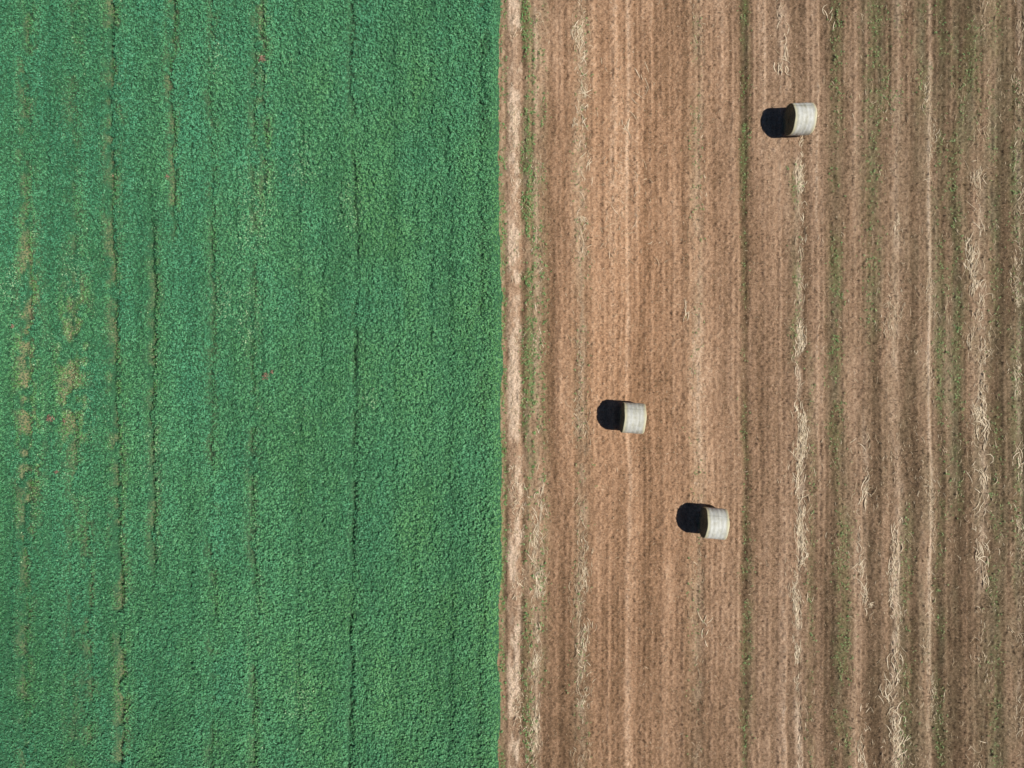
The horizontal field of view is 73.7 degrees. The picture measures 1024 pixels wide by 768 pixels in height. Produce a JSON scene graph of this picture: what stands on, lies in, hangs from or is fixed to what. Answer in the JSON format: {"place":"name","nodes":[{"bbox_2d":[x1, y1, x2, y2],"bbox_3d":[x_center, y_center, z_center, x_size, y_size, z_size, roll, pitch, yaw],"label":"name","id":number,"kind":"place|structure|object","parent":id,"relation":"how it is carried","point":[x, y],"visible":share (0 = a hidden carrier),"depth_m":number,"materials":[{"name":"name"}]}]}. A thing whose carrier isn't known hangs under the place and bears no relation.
{"place":"outdoors","nodes":[
{"label":"outdoors","id":0,"kind":"place"},
{"bbox_2d":[31,0,1023,767],"bbox_3d":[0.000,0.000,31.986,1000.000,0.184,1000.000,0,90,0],"label":"ground","id":1,"kind":"structure","parent":0,"point":[665,440],"depth_m":31.99,"materials":[{"name":"soil"}]},
{"bbox_2d":[0,0,506,767],"bbox_3d":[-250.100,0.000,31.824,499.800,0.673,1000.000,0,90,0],"label":"leafy crop","id":2,"kind":"object","parent":1,"relation":"on","point":[216,550],"visible":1,"depth_m":31.68,"materials":[{"name":"green plant"}]},
{"bbox_2d":[619,402,646,433],"bbox_3d":[5.535,1.562,31.311,1.084,1.355,1.413,4,90,0],"label":"round bale","id":3,"kind":"object","parent":1,"relation":"on","point":[633,417],"visible":1,"depth_m":30.76,"materials":[{"name":"plastic"}]},
{"bbox_2d":[699,507,729,539],"bbox_3d":[9.265,6.392,31.311,1.084,1.355,1.413,5,90,0],"label":"round bale","id":4,"kind":"object","parent":1,"relation":"on","point":[714,523],"visible":1,"depth_m":30.79,"materials":[{"name":"plastic"}]},
{"bbox_2d":[498,0,1023,767],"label":"weeds","id":5,"kind":"object","parent":1,"relation":"on","point":[744,354],"visible":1,"depth_m":31.95,"materials":[{"name":"green plant"}]},
{"bbox_2d":[507,0,1023,767],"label":"straw","id":6,"kind":"object","parent":1,"relation":"on","point":[801,448],"visible":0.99,"depth_m":31.96,"materials":[{"name":"beige plant"}]},
{"bbox_2d":[531,0,1023,767],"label":"stubble","id":7,"kind":"object","parent":1,"relation":"on","point":[805,392],"visible":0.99,"depth_m":31.95,"materials":[{"name":"brown plant"}]},
{"bbox_2d":[783,103,816,135],"bbox_3d":[13.204,-12.147,31.311,1.084,1.355,1.413,-1,90,0],"label":"round bale","id":8,"kind":"object","parent":1,"relation":"on","point":[799,119],"visible":1,"depth_m":30.83,"materials":[{"name":"plastic"}]}
]}

